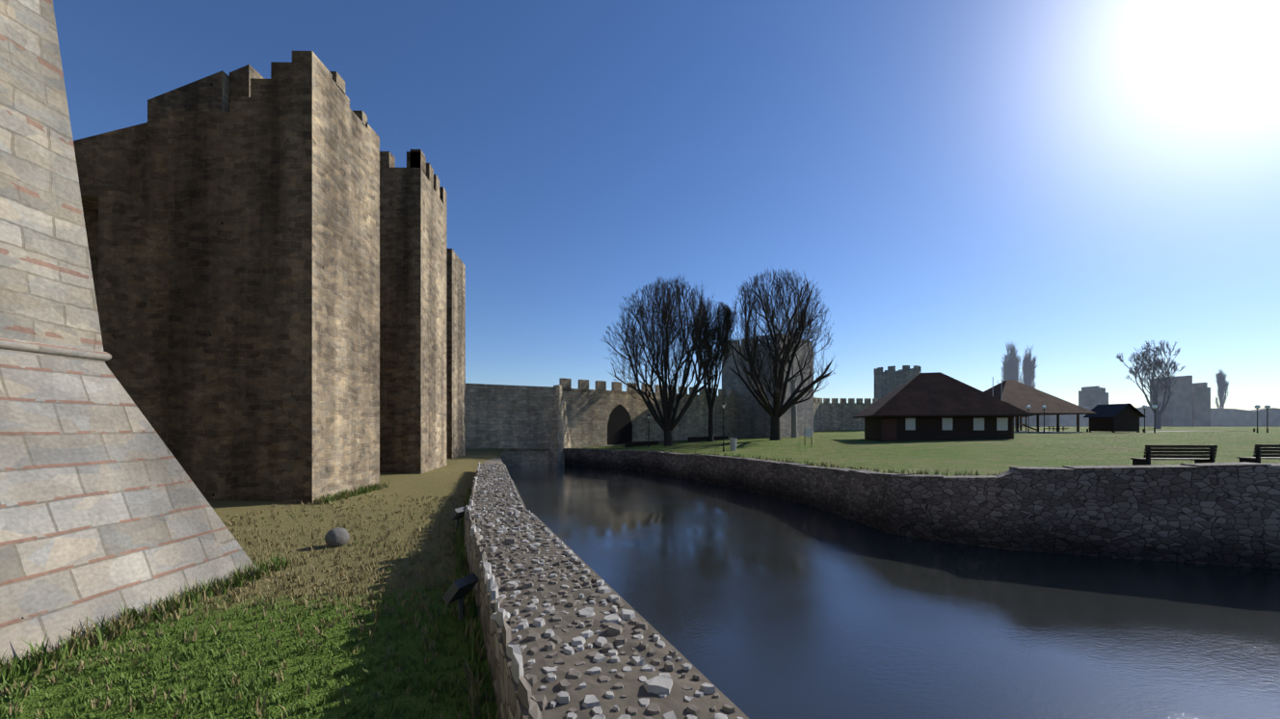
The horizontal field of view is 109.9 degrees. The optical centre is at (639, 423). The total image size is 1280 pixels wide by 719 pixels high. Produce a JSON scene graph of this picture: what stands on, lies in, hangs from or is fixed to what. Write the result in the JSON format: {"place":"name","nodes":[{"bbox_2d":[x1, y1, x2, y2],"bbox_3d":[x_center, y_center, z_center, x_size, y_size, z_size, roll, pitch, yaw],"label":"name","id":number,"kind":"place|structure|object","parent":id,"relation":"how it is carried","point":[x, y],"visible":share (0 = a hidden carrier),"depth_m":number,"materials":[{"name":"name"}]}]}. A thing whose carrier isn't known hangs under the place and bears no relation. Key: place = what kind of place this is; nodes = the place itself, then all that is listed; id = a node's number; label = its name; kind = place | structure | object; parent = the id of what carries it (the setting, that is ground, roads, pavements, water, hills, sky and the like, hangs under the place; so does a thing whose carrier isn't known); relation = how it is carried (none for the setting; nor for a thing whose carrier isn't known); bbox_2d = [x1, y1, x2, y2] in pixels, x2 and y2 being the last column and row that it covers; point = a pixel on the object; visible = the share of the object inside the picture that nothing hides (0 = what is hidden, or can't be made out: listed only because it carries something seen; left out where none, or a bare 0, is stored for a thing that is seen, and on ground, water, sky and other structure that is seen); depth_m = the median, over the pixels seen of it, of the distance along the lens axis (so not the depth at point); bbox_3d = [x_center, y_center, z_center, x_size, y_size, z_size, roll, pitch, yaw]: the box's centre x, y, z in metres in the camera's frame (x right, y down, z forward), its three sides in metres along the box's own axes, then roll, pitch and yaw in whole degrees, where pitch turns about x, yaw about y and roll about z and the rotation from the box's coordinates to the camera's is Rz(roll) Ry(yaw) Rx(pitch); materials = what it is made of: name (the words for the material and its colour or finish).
{"place":"outdoors","nodes":[
{"label":"outdoors","id":0,"kind":"place"},
{"bbox_2d":[168,51,379,504],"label":"tower","id":1,"kind":"structure","parent":0,"point":[274,287],"depth_m":13.46,"materials":[{"name":"stone"}]},
{"bbox_2d":[464,456,523,718],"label":"moat wall","id":2,"kind":"structure","parent":0,"point":[506,700],"depth_m":4.36,"materials":[{"name":"grey stone"}]},
{"bbox_2d":[0,426,1279,718],"bbox_3d":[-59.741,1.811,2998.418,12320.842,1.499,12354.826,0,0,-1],"label":"ground","id":3,"kind":"structure","parent":0,"point":[854,449],"depth_m":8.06,"materials":[{"name":"green plant"}]},
{"bbox_2d":[73,116,168,448],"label":"fortress wall","id":4,"kind":"structure","parent":3,"relation":"on","point":[123,177],"depth_m":13.68,"materials":[{"name":"brown stone"}]},
{"bbox_2d":[0,0,256,668],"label":"tower","id":5,"kind":"structure","parent":3,"relation":"on","point":[105,506],"depth_m":5.91,"materials":[{"name":"stone"}]},
{"bbox_2d":[324,527,349,547],"bbox_3d":[-6.368,2.402,9.445,0.434,0.432,0.430,0,0,-1],"label":"stone ball","id":6,"kind":"object","parent":3,"relation":"on","point":[337,536],"visible":1,"depth_m":9.32,"materials":[{"name":"grey stone"}]},
{"bbox_2d":[379,149,446,474],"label":"tower","id":7,"kind":"structure","parent":3,"relation":"on","point":[413,316],"depth_m":21.22,"materials":[{"name":"stone"}]},
{"bbox_2d":[446,248,465,458],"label":"tower","id":8,"kind":"structure","parent":3,"relation":"on","point":[455,357],"depth_m":30.53,"materials":[{"name":"stone"}]},
{"bbox_2d":[449,506,465,529],"bbox_3d":[-4.331,2.307,10.680,0.259,0.608,0.312,0,0,21],"label":"floodlight","id":9,"kind":"object","parent":3,"relation":"on","point":[458,513],"visible":0.72,"depth_m":10.62,"materials":[{"name":"grey metal"}]},
{"bbox_2d":[441,572,479,621],"bbox_3d":[-2.330,2.299,5.833,0.285,0.624,0.360,0,0,21],"label":"floodlight","id":10,"kind":"object","parent":3,"relation":"on","point":[459,589],"visible":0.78,"depth_m":5.78,"materials":[{"name":"grey metal"}]},
{"bbox_2d":[465,383,556,465],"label":"stone wall","id":11,"kind":"structure","parent":3,"relation":"on","point":[516,421],"depth_m":42.26,"materials":[{"name":"stone"}]},
{"bbox_2d":[547,384,571,465],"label":"buttress","id":12,"kind":"structure","parent":3,"relation":"on","point":[560,440],"depth_m":42.86,"materials":[{"name":"stone"}]},
{"bbox_2d":[464,461,748,718],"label":"stone wall","id":13,"kind":"structure","parent":3,"relation":"on","point":[579,638],"depth_m":3.83,"materials":[{"name":"grey stone"}]},
{"bbox_2d":[646,414,651,447],"bbox_3d":[0.886,0.786,44.944,0.444,3.500,0.444,0,0,-23],"label":"lamp lantern","id":14,"kind":"object","parent":3,"relation":"on","point":[649,415],"visible":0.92,"depth_m":44.91,"materials":[{"name":"black metal"}]},
{"bbox_2d":[599,275,736,446],"bbox_3d":[2.927,-6.357,46.153,14.184,17.828,13.522,0,0,-1],"label":"tree","id":15,"kind":"object","parent":3,"relation":"on","point":[667,421],"visible":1,"depth_m":44.88,"materials":[{"name":"brown plant"}]},
{"bbox_2d":[624,435,728,447],"bbox_3d":[4.820,1.971,50.668,16.078,0.883,0.967,0,0,-39],"label":"hedge","id":16,"kind":"object","parent":3,"relation":"on","point":[642,443],"visible":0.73,"depth_m":48.65,"materials":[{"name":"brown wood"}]},
{"bbox_2d":[685,296,737,441],"bbox_3d":[8.155,-6.138,50.761,6.041,16.841,7.247,0,0,-1],"label":"tree","id":17,"kind":"object","parent":3,"relation":"on","point":[730,320],"visible":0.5,"depth_m":50.24,"materials":[{"name":"brown plant"}]},
{"bbox_2d":[559,377,880,448],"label":"sunlit wall","id":18,"kind":"structure","parent":3,"relation":"on","point":[588,412],"depth_m":52.12,"materials":[{"name":"stone"}]},
{"bbox_2d":[607,404,632,444],"bbox_3d":[-2.162,0.046,48.487,3.500,4.329,0.001,0,0,-42],"label":"archway","id":19,"kind":"object","parent":18,"relation":"attached to","point":[619,428],"visible":0.91,"depth_m":48.42,"materials":[{"name":"black"}]},
{"bbox_2d":[720,402,726,452],"bbox_3d":[6.627,0.365,35.528,0.444,4.100,0.444,0,0,22],"label":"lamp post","id":20,"kind":"object","parent":3,"relation":"on","point":[723,405],"visible":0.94,"depth_m":35.50,"materials":[{"name":"black metal"}]},
{"bbox_2d":[729,438,737,451],"bbox_3d":[7.705,1.702,37.044,0.620,1.000,0.620,0,0,-1],"label":"litter bin","id":21,"kind":"object","parent":3,"relation":"on","point":[733,442],"visible":0.98,"depth_m":36.82,"materials":[{"name":"grey metal"}]},
{"bbox_2d":[721,333,813,438],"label":"square tower","id":22,"kind":"structure","parent":3,"relation":"on","point":[753,418],"depth_m":61.54,"materials":[{"name":"grey stone"}]},
{"bbox_2d":[722,265,838,440],"bbox_3d":[15.407,-7.527,49.351,12.101,19.243,12.299,0,0,-1],"label":"tree","id":23,"kind":"object","parent":3,"relation":"on","point":[778,410],"visible":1,"depth_m":48.52,"materials":[{"name":"brown plant"}]},
{"bbox_2d":[772,306,821,437],"bbox_3d":[19.097,-6.491,58.129,5.096,17.134,8.458,0,0,-32],"label":"tree","id":24,"kind":"object","parent":3,"relation":"on","point":[792,381],"visible":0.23,"depth_m":56.82,"materials":[{"name":"brown plant"}]},
{"bbox_2d":[804,428,811,436],"bbox_3d":[15.059,1.229,40.147,0.660,1.600,0.065,0,0,-1],"label":"info sign","id":25,"kind":"object","parent":3,"relation":"on","point":[808,432],"visible":0.76,"depth_m":40.11,"materials":[{"name":"black metal"}]},
{"bbox_2d":[873,365,921,399],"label":"round tower","id":26,"kind":"structure","parent":3,"relation":"on","point":[891,379],"depth_m":88.82,"materials":[{"name":"grey stone"}]},
{"bbox_2d":[563,448,1279,569],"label":"moat wall","id":27,"kind":"structure","parent":3,"relation":"on","point":[1224,514],"depth_m":13.41,"materials":[{"name":"grey stone"}]},
{"bbox_2d":[853,372,1032,441],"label":"house","id":28,"kind":"structure","parent":3,"relation":"on","point":[936,406],"depth_m":42.80,"materials":[{"name":"brown wood"}]},
{"bbox_2d":[996,352,1017,383],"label":"poplar","id":29,"kind":"object","parent":3,"relation":"on","point":[1009,363],"visible":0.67,"depth_m":151.58,"materials":[{"name":"plant"}]},
{"bbox_2d":[1005,341,1023,426],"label":"poplar","id":30,"kind":"object","parent":3,"relation":"on","point":[1011,349],"visible":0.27,"depth_m":153.14,"materials":[{"name":"green plant"}]},
{"bbox_2d":[1013,416,1036,431],"bbox_3d":[51.966,-0.284,62.205,6.340,2.697,2.068,0,0,-1],"label":"playground","id":31,"kind":"object","parent":3,"relation":"on","point":[1026,425],"visible":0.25,"depth_m":61.47,"materials":[{"name":"brown wood"}]},
{"bbox_2d":[1019,346,1036,426],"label":"poplar","id":32,"kind":"object","parent":3,"relation":"on","point":[1028,364],"visible":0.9,"depth_m":150.69,"materials":[{"name":"green plant"}]},
{"bbox_2d":[1025,404,1031,433],"bbox_3d":[48.625,-0.480,56.155,0.480,3.690,0.480,0,0,-1],"label":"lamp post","id":33,"kind":"object","parent":3,"relation":"on","point":[1028,407],"visible":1,"depth_m":56.09,"materials":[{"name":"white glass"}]},
{"bbox_2d":[1026,370,1036,426],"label":"poplar","id":34,"kind":"object","parent":3,"relation":"on","point":[1033,386],"visible":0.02,"depth_m":153.94,"materials":[{"name":"green plant"}]},
{"bbox_2d":[983,379,1096,432],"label":"pavilion","id":35,"kind":"structure","parent":3,"relation":"on","point":[1019,395],"depth_m":58.99,"materials":[{"name":"brown wood"}]},
{"bbox_2d":[1041,405,1046,433],"bbox_3d":[50.625,-0.462,56.184,0.480,3.690,0.480,0,0,-1],"label":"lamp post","id":36,"kind":"object","parent":3,"relation":"on","point":[1044,407],"visible":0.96,"depth_m":56.15,"materials":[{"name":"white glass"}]},
{"bbox_2d":[1044,426,1068,431],"bbox_3d":[59.212,0.758,63.813,1.800,0.810,1.900,0,0,-1],"label":"picnic table","id":37,"kind":"object","parent":3,"relation":"on","point":[1053,428],"visible":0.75,"depth_m":63.47,"materials":[{"name":"brown wood"}]},
{"bbox_2d":[1013,375,1210,426],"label":"distant towers","id":38,"kind":"structure","parent":3,"relation":"on","point":[1188,404],"depth_m":189.71,"materials":[{"name":"grey stone"}]},
{"bbox_2d":[1083,403,1146,432],"bbox_3d":[64.257,-0.644,60.887,4.400,4.050,4.100,0,0,-1],"label":"kiosk hut","id":39,"kind":"object","parent":3,"relation":"on","point":[1116,417],"visible":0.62,"depth_m":59.36,"materials":[{"name":"brown wood"}]},
{"bbox_2d":[1142,404,1146,432],"bbox_3d":[62.831,-0.494,55.866,0.480,3.690,0.480,0,0,-1],"label":"lamp post","id":40,"kind":"object","parent":3,"relation":"on","point":[1144,407],"visible":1,"depth_m":55.83,"materials":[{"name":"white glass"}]},
{"bbox_2d":[1116,340,1184,428],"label":"lawn tree","id":41,"kind":"object","parent":3,"relation":"on","point":[1153,367],"visible":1,"depth_m":108.72,"materials":[{"name":"plant"}]},
{"bbox_2d":[1151,404,1157,432],"bbox_3d":[64.131,-0.509,55.885,0.480,3.690,0.480,0,0,-1],"label":"lamp post","id":42,"kind":"object","parent":3,"relation":"on","point":[1154,407],"visible":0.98,"depth_m":55.84,"materials":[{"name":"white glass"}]},
{"bbox_2d":[1049,406,1279,426],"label":"distant wall","id":43,"kind":"structure","parent":3,"relation":"on","point":[1228,417],"depth_m":195.78,"materials":[{"name":"grey stone"}]},
{"bbox_2d":[1130,445,1217,465],"bbox_3d":[18.632,1.229,15.682,2.350,1.000,0.525,0,0,2],"label":"bench","id":44,"kind":"object","parent":3,"relation":"on","point":[1149,456],"visible":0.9,"depth_m":15.46,"materials":[{"name":"brown wood"}]},
{"bbox_2d":[1214,368,1229,408],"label":"poplar","id":45,"kind":"object","parent":3,"relation":"on","point":[1222,382],"visible":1,"depth_m":199.17,"materials":[{"name":"plant"}]},
{"bbox_2d":[1254,404,1260,432],"bbox_3d":[79.307,-0.515,57.611,0.480,3.790,0.480,0,0,-1],"label":"lamp post","id":46,"kind":"object","parent":3,"relation":"on","point":[1257,407],"visible":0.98,"depth_m":57.59,"materials":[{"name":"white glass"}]},
{"bbox_2d":[1236,444,1279,463],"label":"bench","id":47,"kind":"object","parent":3,"relation":"on","point":[1258,455],"visible":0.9,"depth_m":15.85,"materials":[{"name":"brown wood"}]},
{"bbox_2d":[1264,404,1270,432],"bbox_3d":[80.607,-0.511,57.630,0.480,3.790,0.480,0,0,-1],"label":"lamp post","id":48,"kind":"object","parent":3,"relation":"on","point":[1266,407],"visible":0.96,"depth_m":57.60,"materials":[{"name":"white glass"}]},
{"bbox_2d":[53,0,1279,410],"label":"sky","id":49,"kind":"structure","parent":0,"point":[1081,184],"materials":[{"name":"blue"}]},
{"bbox_2d":[506,464,1279,718],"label":"water","id":50,"kind":"structure","parent":0,"point":[751,604],"depth_m":9.18,"materials":[{"name":"blue liquid"}]},
{"bbox_2d":[1159,430,1234,431],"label":"foot path","id":51,"kind":"structure","parent":0,"point":[1181,431],"depth_m":65.47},
{"bbox_3d":[-16.289,-2.039,26.300,4.900,9.800,19.626,0,0,-1],"label":"curtain wall","id":52,"kind":"object","parent":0,"visible":0},
{"bbox_2d":[147,64,264,122],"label":"ruin tower","id":53,"kind":"structure","parent":52,"relation":"on","point":[214,92],"depth_m":18.56,"materials":[{"name":"stone"}]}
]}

